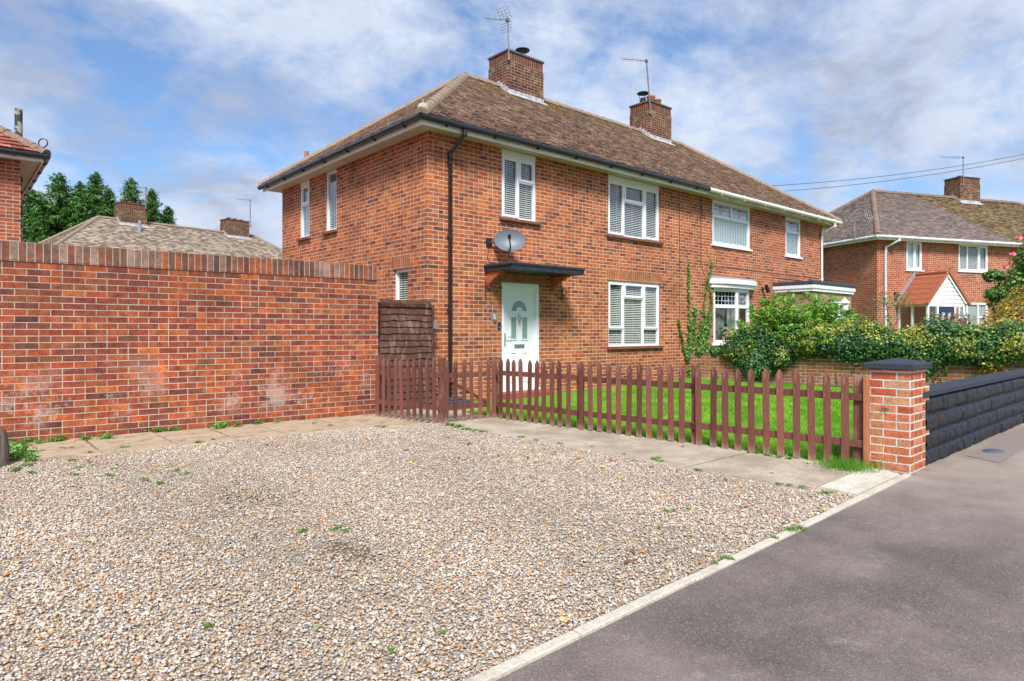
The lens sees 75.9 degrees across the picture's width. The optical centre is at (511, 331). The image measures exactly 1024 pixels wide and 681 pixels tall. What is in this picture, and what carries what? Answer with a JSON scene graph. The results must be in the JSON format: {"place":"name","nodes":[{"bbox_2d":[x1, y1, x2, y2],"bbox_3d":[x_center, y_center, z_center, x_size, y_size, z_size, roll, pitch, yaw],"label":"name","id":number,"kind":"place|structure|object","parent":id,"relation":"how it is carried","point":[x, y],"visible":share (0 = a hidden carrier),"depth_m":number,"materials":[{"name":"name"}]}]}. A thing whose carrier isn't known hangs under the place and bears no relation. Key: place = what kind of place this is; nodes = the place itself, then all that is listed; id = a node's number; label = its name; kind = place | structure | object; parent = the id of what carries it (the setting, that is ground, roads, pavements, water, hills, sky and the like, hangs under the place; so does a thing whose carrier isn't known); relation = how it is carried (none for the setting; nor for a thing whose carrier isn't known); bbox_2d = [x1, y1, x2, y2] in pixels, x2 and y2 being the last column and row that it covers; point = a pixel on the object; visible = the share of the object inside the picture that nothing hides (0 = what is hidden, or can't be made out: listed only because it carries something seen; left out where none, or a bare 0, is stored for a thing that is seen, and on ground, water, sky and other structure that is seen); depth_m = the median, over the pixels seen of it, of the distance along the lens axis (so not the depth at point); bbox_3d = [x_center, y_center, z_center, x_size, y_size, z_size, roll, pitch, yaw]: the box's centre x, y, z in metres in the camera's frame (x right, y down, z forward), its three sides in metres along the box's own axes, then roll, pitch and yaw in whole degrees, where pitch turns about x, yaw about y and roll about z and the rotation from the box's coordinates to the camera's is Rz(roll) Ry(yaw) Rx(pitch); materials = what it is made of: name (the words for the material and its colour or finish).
{"place":"outdoors","nodes":[
{"label":"outdoors","id":0,"kind":"place"},
{"bbox_2d":[0,108,50,241],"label":"neighbour house","id":1,"kind":"structure","parent":0,"point":[24,162],"depth_m":13.35,"materials":[{"name":"brick"}]},
{"bbox_2d":[38,199,281,258],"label":"house","id":2,"kind":"structure","parent":0,"point":[128,225],"depth_m":36.91,"materials":[{"name":"tile"}]},
{"bbox_2d":[130,185,146,208],"bbox_3d":[-20.884,-7.540,36.723,0.137,1.281,0.959,0,0,36],"label":"tv aerial","id":3,"kind":"object","parent":2,"relation":"attached to","point":[145,196],"visible":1,"depth_m":37.01,"materials":[{"name":"metal"}]},
{"bbox_2d":[242,198,250,226],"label":"tv aerial","id":4,"kind":"object","parent":2,"relation":"attached to","point":[250,210],"visible":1,"depth_m":41.96,"materials":[{"name":"metal"}]},
{"bbox_2d":[10,414,424,463],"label":"flagstone paving","id":5,"kind":"structure","parent":0,"point":[135,441],"depth_m":8.12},
{"bbox_2d":[9,439,27,445],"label":"weed","id":6,"kind":"object","parent":5,"relation":"on","point":[16,442],"visible":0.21,"depth_m":7.17,"materials":[{"name":"green plant"}]},
{"bbox_2d":[10,450,27,460],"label":"weed","id":7,"kind":"object","parent":5,"relation":"on","point":[13,457],"visible":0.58,"depth_m":6.53,"materials":[{"name":"green plant"}]},
{"bbox_2d":[9,440,38,453],"bbox_3d":[-5.179,1.228,6.847,0.278,0.174,0.414,0,0,37],"label":"weed","id":8,"kind":"object","parent":5,"relation":"on","point":[16,447],"visible":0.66,"depth_m":6.86,"materials":[{"name":"green plant"}]},
{"bbox_2d":[12,449,38,457],"bbox_3d":[-4.949,1.256,6.665,0.154,0.102,0.247,0,0,36],"label":"weed","id":9,"kind":"object","parent":5,"relation":"on","point":[31,452],"visible":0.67,"depth_m":6.68,"materials":[{"name":"green plant"}]},
{"bbox_2d":[22,438,36,441],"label":"weed","id":10,"kind":"object","parent":5,"relation":"on","point":[31,439],"visible":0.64,"depth_m":7.57,"materials":[{"name":"green plant"}]},
{"bbox_2d":[44,436,61,441],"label":"weed","id":11,"kind":"object","parent":5,"relation":"on","point":[54,438],"visible":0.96,"depth_m":7.60,"materials":[{"name":"green plant"}]},
{"bbox_2d":[51,434,69,441],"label":"weed","id":12,"kind":"object","parent":5,"relation":"on","point":[62,436],"visible":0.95,"depth_m":7.68,"materials":[{"name":"green plant"}]},
{"bbox_2d":[75,435,93,440],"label":"weed","id":13,"kind":"object","parent":5,"relation":"on","point":[86,438],"visible":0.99,"depth_m":7.76,"materials":[{"name":"green plant"}]},
{"bbox_2d":[95,432,117,438],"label":"weed","id":14,"kind":"object","parent":5,"relation":"on","point":[106,436],"visible":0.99,"depth_m":7.82,"materials":[{"name":"green plant"}]},
{"bbox_2d":[151,427,164,432],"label":"weed","id":15,"kind":"object","parent":5,"relation":"on","point":[157,429],"visible":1,"depth_m":8.41,"materials":[{"name":"green plant"}]},
{"bbox_2d":[167,427,180,430],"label":"weed","id":16,"kind":"object","parent":5,"relation":"on","point":[173,428],"visible":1,"depth_m":8.50,"materials":[{"name":"green plant"}]},
{"bbox_2d":[210,422,227,428],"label":"weed","id":17,"kind":"object","parent":5,"relation":"on","point":[220,425],"visible":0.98,"depth_m":8.67,"materials":[{"name":"green plant"}]},
{"bbox_2d":[231,422,243,426],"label":"weed","id":18,"kind":"object","parent":5,"relation":"on","point":[236,424],"visible":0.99,"depth_m":8.88,"materials":[{"name":"green plant"}]},
{"bbox_2d":[0,423,855,680],"bbox_3d":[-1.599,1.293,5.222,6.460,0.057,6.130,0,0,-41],"label":"gravel","id":19,"kind":"structure","parent":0,"point":[428,441],"depth_m":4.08,"materials":[{"name":"beige gravel"}]},
{"bbox_2d":[0,429,9,466],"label":"old post","id":20,"kind":"object","parent":19,"relation":"on","point":[4,453],"visible":0.78,"depth_m":6.29,"materials":[{"name":"wood"}]},
{"bbox_2d":[7,465,25,472],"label":"weed","id":21,"kind":"object","parent":19,"relation":"on","point":[16,468],"visible":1,"depth_m":6.07,"materials":[{"name":"green plant"}]},
{"bbox_2d":[19,462,35,465],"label":"weed","id":22,"kind":"object","parent":19,"relation":"on","point":[27,464],"visible":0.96,"depth_m":6.31,"materials":[{"name":"green plant"}]},
{"bbox_2d":[22,454,41,461],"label":"weed","id":23,"kind":"object","parent":19,"relation":"on","point":[29,458],"visible":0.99,"depth_m":6.49,"materials":[{"name":"green plant"}]},
{"bbox_2d":[203,621,213,627],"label":"weed","id":24,"kind":"object","parent":19,"relation":"on","point":[208,624],"visible":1,"depth_m":2.87,"materials":[{"name":"green plant"}]},
{"bbox_2d":[208,487,286,508],"bbox_3d":[-2.114,1.299,5.162,0.505,0.001,0.891,0,0,-41],"label":"soil patch","id":25,"kind":"object","parent":19,"relation":"on","point":[243,489],"visible":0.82,"depth_m":5.10,"materials":[{"name":"brown soil"}]},
{"bbox_2d":[296,527,306,532],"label":"weed","id":26,"kind":"object","parent":19,"relation":"on","point":[302,530],"visible":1,"depth_m":4.23,"materials":[{"name":"green plant"}]},
{"bbox_2d":[330,525,345,530],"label":"weed","id":27,"kind":"object","parent":19,"relation":"on","point":[335,529],"visible":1,"depth_m":4.28,"materials":[{"name":"green plant"}]},
{"bbox_2d":[322,542,374,563],"bbox_3d":[-0.962,1.299,3.851,0.277,0.001,0.504,0,0,-41],"label":"soil patch","id":28,"kind":"object","parent":19,"relation":"on","point":[348,548],"visible":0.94,"depth_m":3.85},
{"bbox_2d":[387,645,396,653],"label":"weed","id":29,"kind":"object","parent":19,"relation":"on","point":[391,649],"visible":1,"depth_m":2.65,"materials":[{"name":"green plant"}]},
{"bbox_2d":[556,616,570,622],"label":"fallen leaf","id":30,"kind":"object","parent":19,"relation":"on","point":[564,619],"visible":1,"depth_m":2.91,"materials":[{"name":"yellow plant"}]},
{"bbox_2d":[817,490,834,493],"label":"weed","id":31,"kind":"object","parent":19,"relation":"on","point":[826,492],"visible":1,"depth_m":5.22,"materials":[{"name":"green plant"}]},
{"bbox_2d":[385,407,491,424],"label":"house path","id":32,"kind":"structure","parent":0,"point":[459,415],"depth_m":10.11,"materials":[{"name":"concrete"}]},
{"bbox_2d":[0,0,1023,247],"label":"sky","id":33,"kind":"structure","parent":0,"point":[197,102],"materials":[{"name":"blue"}]},
{"bbox_2d":[442,417,862,487],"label":"concrete path","id":34,"kind":"structure","parent":0,"point":[733,462],"depth_m":6.92,"materials":[{"name":"beige concrete"}]},
{"bbox_2d":[796,450,914,475],"bbox_3d":[3.179,1.235,6.269,0.809,0.130,0.825,0,0,-8],"label":"grass tuft","id":35,"kind":"object","parent":34,"relation":"on","point":[838,464],"visible":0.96,"depth_m":6.15,"materials":[{"name":"green plant"}]},
{"bbox_2d":[466,378,883,468],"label":"lawn grass","id":36,"kind":"structure","parent":0,"point":[706,402],"depth_m":9.99,"materials":[{"name":"green plant"}]},
{"bbox_2d":[717,324,729,339],"bbox_3d":[5.713,0.037,17.614,0.528,0.532,0.285,0,0,-30],"label":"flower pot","id":37,"kind":"object","parent":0,"point":[724,331],"visible":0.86,"depth_m":17.55,"materials":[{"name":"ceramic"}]},
{"bbox_2d":[496,423,1023,680],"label":"pavement","id":38,"kind":"structure","parent":0,"point":[919,576],"depth_m":3.12,"materials":[{"name":"grey asphalt"}]},
{"bbox_2d":[923,368,1023,465],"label":"block wall","id":39,"kind":"structure","parent":38,"relation":"on","point":[962,414],"depth_m":7.44,"materials":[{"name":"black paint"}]},
{"bbox_2d":[982,449,1004,452],"bbox_3d":[5.227,1.302,7.121,0.345,0.016,0.196,0,0,-41],"label":"utility cover","id":40,"kind":"object","parent":38,"relation":"on","point":[993,451],"visible":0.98,"depth_m":7.09,"materials":[{"name":"metal"}]},
{"bbox_2d":[965,428,1023,462],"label":"pavement patch","id":41,"kind":"object","parent":38,"relation":"on","point":[1011,444],"visible":1,"depth_m":7.35,"materials":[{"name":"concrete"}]},
{"bbox_2d":[840,297,849,320],"bbox_3d":[9.294,0.140,18.325,0.277,2.220,0.277,0,0,26],"label":"garden lamp","id":42,"kind":"object","parent":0,"point":[845,303],"visible":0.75,"depth_m":18.26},
{"bbox_2d":[819,467,899,495],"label":"white concrete slab","id":43,"kind":"structure","parent":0,"point":[856,484],"depth_m":5.62,"materials":[{"name":"white concrete"}]},
{"bbox_2d":[870,438,909,469],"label":"dry stalks","id":44,"kind":"object","parent":43,"relation":"on","point":[886,455],"visible":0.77,"depth_m":6.06,"materials":[{"name":"plant"}]},
{"label":"ground","id":45,"kind":"structure","parent":0,"visible":0},
{"bbox_2d":[23,188,67,242],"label":"conifer tree","id":46,"kind":"object","parent":45,"relation":"on","point":[36,225],"visible":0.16,"depth_m":43.20,"materials":[{"name":"green plant"}]},
{"bbox_2d":[23,172,98,237],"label":"conifer tree","id":47,"kind":"object","parent":45,"relation":"on","point":[79,209],"visible":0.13,"depth_m":45.27,"materials":[{"name":"green plant"}]},
{"bbox_2d":[54,172,115,211],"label":"conifer tree","id":48,"kind":"object","parent":45,"relation":"on","point":[95,187],"visible":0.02,"depth_m":49.63,"materials":[{"name":"green plant"}]},
{"bbox_2d":[92,177,161,222],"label":"conifer tree","id":49,"kind":"object","parent":45,"relation":"on","point":[131,193],"visible":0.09,"depth_m":47.71,"materials":[{"name":"green plant"}]},
{"bbox_2d":[142,188,176,224],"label":"conifer tree","id":50,"kind":"object","parent":45,"relation":"on","point":[168,216],"depth_m":52.45,"materials":[{"name":"green plant"}]},
{"bbox_2d":[0,241,377,443],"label":"garden wall","id":51,"kind":"structure","parent":45,"relation":"on","point":[94,341],"depth_m":8.57,"materials":[{"name":"brick"}]},
{"bbox_2d":[378,299,436,407],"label":"board gate","id":52,"kind":"structure","parent":51,"relation":"attached to","point":[406,328],"depth_m":10.83,"materials":[{"name":"wood"}]},
{"bbox_2d":[375,355,445,423],"bbox_3d":[-1.540,0.885,9.650,1.465,1.030,0.157,0,0,39],"label":"picket fence","id":53,"kind":"object","parent":45,"relation":"on","point":[381,372],"visible":0.97,"depth_m":9.54,"materials":[{"name":"brown wood"}]},
{"bbox_2d":[445,359,489,422],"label":"picket gate","id":54,"kind":"structure","parent":53,"relation":"attached to","point":[455,375],"depth_m":9.45,"materials":[{"name":"brown wood"}]},
{"bbox_2d":[257,47,855,404],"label":"semi detached house","id":55,"kind":"structure","parent":45,"relation":"on","point":[619,226],"depth_m":14.10,"materials":[{"name":"brick"}]},
{"bbox_2d":[296,180,310,241],"bbox_3d":[-4.810,-2.808,15.278,0.177,1.365,0.650,0,0,-41],"label":"window","id":56,"kind":"structure","parent":55,"relation":"in","point":[305,185],"depth_m":15.41,"materials":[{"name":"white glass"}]},
{"bbox_2d":[322,169,337,234],"bbox_3d":[-3.912,-2.808,14.243,0.170,1.365,0.650,0,0,-41],"label":"window","id":57,"kind":"structure","parent":55,"relation":"in","point":[329,231],"depth_m":14.36,"materials":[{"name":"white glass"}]},
{"bbox_2d":[396,269,407,299],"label":"window","id":58,"kind":"structure","parent":55,"relation":"in","point":[398,272],"depth_m":12.27,"materials":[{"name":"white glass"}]},
{"bbox_2d":[491,313,497,319],"bbox_3d":[-0.332,-0.280,12.398,0.150,0.140,0.016,0,0,-41],"label":"number plate","id":59,"kind":"object","parent":55,"relation":"attached to","point":[494,316],"visible":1,"depth_m":12.39,"materials":[{"name":"white paint"}]},
{"bbox_2d":[485,6,511,60],"bbox_3d":[-0.375,-7.358,16.061,0.962,1.218,0.374,0,0,-41],"label":"tv aerial","id":60,"kind":"object","parent":55,"relation":"attached to","point":[508,30],"visible":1,"depth_m":16.30,"materials":[{"name":"metal"}]},
{"bbox_2d":[486,229,525,262],"bbox_3d":[0.151,-1.598,12.499,1.260,0.645,0.505,0,0,-41],"label":"satellite dish","id":61,"kind":"object","parent":55,"relation":"on","point":[509,240],"visible":0.97,"depth_m":12.31,"materials":[{"name":"grey metal"}]},
{"bbox_2d":[504,288,533,388],"bbox_3d":[0.147,0.140,12.891,0.790,1.960,0.104,0,0,-41],"label":"door","id":62,"kind":"structure","parent":55,"relation":"in","point":[518,303],"depth_m":12.89,"materials":[{"name":"white plastic"}]},
{"bbox_2d":[499,149,540,225],"bbox_3d":[0.133,-2.812,12.846,1.050,1.375,0.185,0,0,-41],"label":"window","id":63,"kind":"structure","parent":55,"relation":"in","point":[519,158],"depth_m":12.84,"materials":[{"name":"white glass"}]},
{"bbox_2d":[606,174,663,244],"bbox_3d":[2.835,-2.797,15.203,2.040,1.405,0.185,0,0,-41],"label":"window","id":64,"kind":"structure","parent":55,"relation":"in","point":[623,182],"depth_m":15.25,"materials":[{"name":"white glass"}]},
{"bbox_2d":[606,280,663,348],"bbox_3d":[2.842,-0.372,15.209,2.040,1.535,0.185,0,0,-41],"label":"window","id":65,"kind":"structure","parent":55,"relation":"in","point":[623,284],"depth_m":15.25,"materials":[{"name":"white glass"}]},
{"bbox_2d":[622,57,651,114],"bbox_3d":[3.734,-7.475,19.631,1.554,1.655,0.106,0,0,-44],"label":"tv aerial","id":66,"kind":"object","parent":55,"relation":"attached to","point":[646,61],"visible":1,"depth_m":20.02,"materials":[{"name":"metal"}]},
{"bbox_2d":[677,262,699,377],"bbox_3d":[4.427,-0.167,16.461,0.856,3.178,0.152,0,0,-41],"label":"climbing ivy","id":67,"kind":"object","parent":55,"relation":"attached to","point":[691,339],"visible":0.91,"depth_m":16.51,"materials":[{"name":"green plant"}]},
{"bbox_2d":[691,259,721,353],"bbox_3d":[5.347,-0.557,17.244,2.134,2.703,0.188,0,0,-41],"label":"climbing ivy","id":68,"kind":"object","parent":55,"relation":"attached to","point":[703,334],"visible":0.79,"depth_m":17.01,"materials":[{"name":"green plant"}]},
{"bbox_2d":[711,199,752,251],"bbox_3d":[5.999,-2.878,17.964,2.060,1.225,0.147,0,0,-41],"label":"window","id":69,"kind":"structure","parent":55,"relation":"in","point":[724,211],"depth_m":18.01,"materials":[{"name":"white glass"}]},
{"bbox_2d":[709,276,756,344],"bbox_3d":[6.092,-0.555,17.888,2.300,1.850,0.530,0,0,-41],"label":"bow window","id":70,"kind":"structure","parent":55,"relation":"in","point":[721,284],"depth_m":17.72,"materials":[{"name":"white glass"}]},
{"bbox_2d":[762,284,769,292],"bbox_3d":[7.339,-1.236,18.956,0.202,0.249,0.219,0,0,-41],"label":"wall lamp","id":71,"kind":"object","parent":55,"relation":"attached to","point":[766,288],"visible":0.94,"depth_m":18.89,"materials":[{"name":"black metal"}]},
{"bbox_2d":[785,217,802,258],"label":"window","id":72,"kind":"structure","parent":55,"relation":"in","point":[792,225],"depth_m":20.40,"materials":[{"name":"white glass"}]},
{"bbox_2d":[772,154,1023,185],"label":"overhead cable","id":73,"kind":"object","parent":55,"relation":"attached to","point":[896,174],"visible":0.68,"depth_m":25.18,"materials":[{"name":"black metal"}]},
{"bbox_2d":[789,158,1023,190],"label":"overhead cable","id":74,"kind":"object","parent":55,"relation":"attached to","point":[905,178],"visible":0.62,"depth_m":25.53,"materials":[{"name":"black metal"}]},
{"bbox_2d":[492,357,862,463],"bbox_3d":[1.536,0.890,8.069,5.152,1.020,0.161,0,0,45],"label":"picket fence","id":75,"kind":"object","parent":45,"relation":"on","point":[696,425],"visible":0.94,"depth_m":7.52,"materials":[{"name":"brown wood"}]},
{"bbox_2d":[463,474,910,680],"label":"edging kerb","id":76,"kind":"structure","parent":45,"relation":"on","point":[504,668],"depth_m":3.12,"materials":[{"name":"concrete"}]},
{"bbox_2d":[719,555,735,560],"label":"weed","id":77,"kind":"object","parent":76,"relation":"on","point":[722,556],"visible":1,"depth_m":3.72,"materials":[{"name":"green plant"}]},
{"bbox_2d":[785,525,798,531],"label":"weed","id":78,"kind":"object","parent":76,"relation":"on","point":[790,528],"visible":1,"depth_m":4.25,"materials":[{"name":"green plant"}]},
{"bbox_2d":[790,524,808,528],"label":"weed","id":79,"kind":"object","parent":76,"relation":"on","point":[800,526],"visible":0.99,"depth_m":4.30,"materials":[{"name":"green plant"}]},
{"bbox_2d":[688,354,1023,387],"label":"boundary wall","id":80,"kind":"structure","parent":45,"relation":"on","point":[818,368],"depth_m":14.55,"materials":[{"name":"brick"}]},
{"bbox_2d":[863,358,931,474],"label":"brick pillar","id":81,"kind":"structure","parent":45,"relation":"on","point":[898,386],"depth_m":6.14,"materials":[{"name":"red brick"}]},
{"bbox_2d":[863,375,869,467],"bbox_3d":[3.361,0.858,6.218,0.050,0.885,0.042,0,0,-41],"label":"timber post","id":82,"kind":"object","parent":81,"relation":"attached to","point":[866,417],"visible":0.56,"depth_m":6.20,"materials":[{"name":"brown wood"}]},
{"bbox_2d":[823,175,1023,333],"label":"neighbour house","id":83,"kind":"structure","parent":45,"relation":"on","point":[937,254],"depth_m":26.34,"materials":[{"name":"brick"}]},
{"bbox_2d":[844,210,875,238],"bbox_3d":[13.328,-4.105,25.380,0.340,1.010,1.827,0,0,-18],"label":"tv aerial","id":84,"kind":"object","parent":83,"relation":"attached to","point":[854,220],"visible":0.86,"depth_m":24.97,"materials":[{"name":"metal"}]},
{"bbox_2d":[905,241,923,271],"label":"window","id":85,"kind":"structure","parent":83,"relation":"in","point":[912,247],"depth_m":25.61,"materials":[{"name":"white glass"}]},
{"bbox_2d":[940,156,964,185],"bbox_3d":[20.106,-7.379,29.907,1.607,1.358,0.101,0,0,-23],"label":"tv aerial","id":86,"kind":"object","parent":83,"relation":"attached to","point":[957,157],"visible":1,"depth_m":30.16,"materials":[{"name":"metal"}]},
{"bbox_2d":[957,244,987,272],"bbox_3d":[18.671,-2.942,26.571,1.740,1.115,0.130,0,0,-18],"label":"window","id":87,"kind":"structure","parent":83,"relation":"in","point":[963,264],"depth_m":26.58,"materials":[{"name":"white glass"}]},
{"bbox_2d":[959,303,987,326],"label":"window","id":88,"kind":"structure","parent":83,"relation":"in","point":[978,309],"depth_m":26.66,"materials":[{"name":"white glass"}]},
{"label":"neighbour garden","id":89,"kind":"structure","parent":0,"visible":0},
{"bbox_2d":[721,291,868,353],"bbox_3d":[6.861,0.003,15.834,3.071,2.012,3.591,0,0,-41],"label":"leafy shrub","id":90,"kind":"object","parent":89,"relation":"on","point":[774,318],"visible":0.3,"depth_m":15.23,"materials":[{"name":"green plant"}]},
{"bbox_2d":[694,312,1023,387],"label":"ivy hedge","id":91,"kind":"object","parent":89,"relation":"on","point":[874,340],"visible":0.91,"depth_m":13.70,"materials":[{"name":"green plant"}]},
{"bbox_2d":[873,287,914,328],"bbox_3d":[9.088,-0.026,15.552,0.881,2.055,0.930,0,0,33],"label":"climbing rose","id":92,"kind":"object","parent":89,"relation":"on","point":[896,301],"visible":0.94,"depth_m":15.45,"materials":[{"name":"green plant"}]},
{"bbox_2d":[924,311,978,333],"bbox_3d":[10.181,0.420,15.115,1.249,1.772,0.977,0,0,-41],"label":"brown shrub","id":93,"kind":"object","parent":89,"relation":"on","point":[963,321],"visible":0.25,"depth_m":14.96,"materials":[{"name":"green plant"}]},
{"bbox_2d":[975,285,1023,375],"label":"golden hedge","id":94,"kind":"object","parent":89,"relation":"on","point":[1015,307],"visible":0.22,"depth_m":13.10,"materials":[{"name":"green plant"}]},
{"bbox_2d":[981,234,1023,314],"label":"rose bush","id":95,"kind":"object","parent":89,"relation":"on","point":[995,294],"visible":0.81,"depth_m":14.71,"materials":[{"name":"green plant"}]}
]}

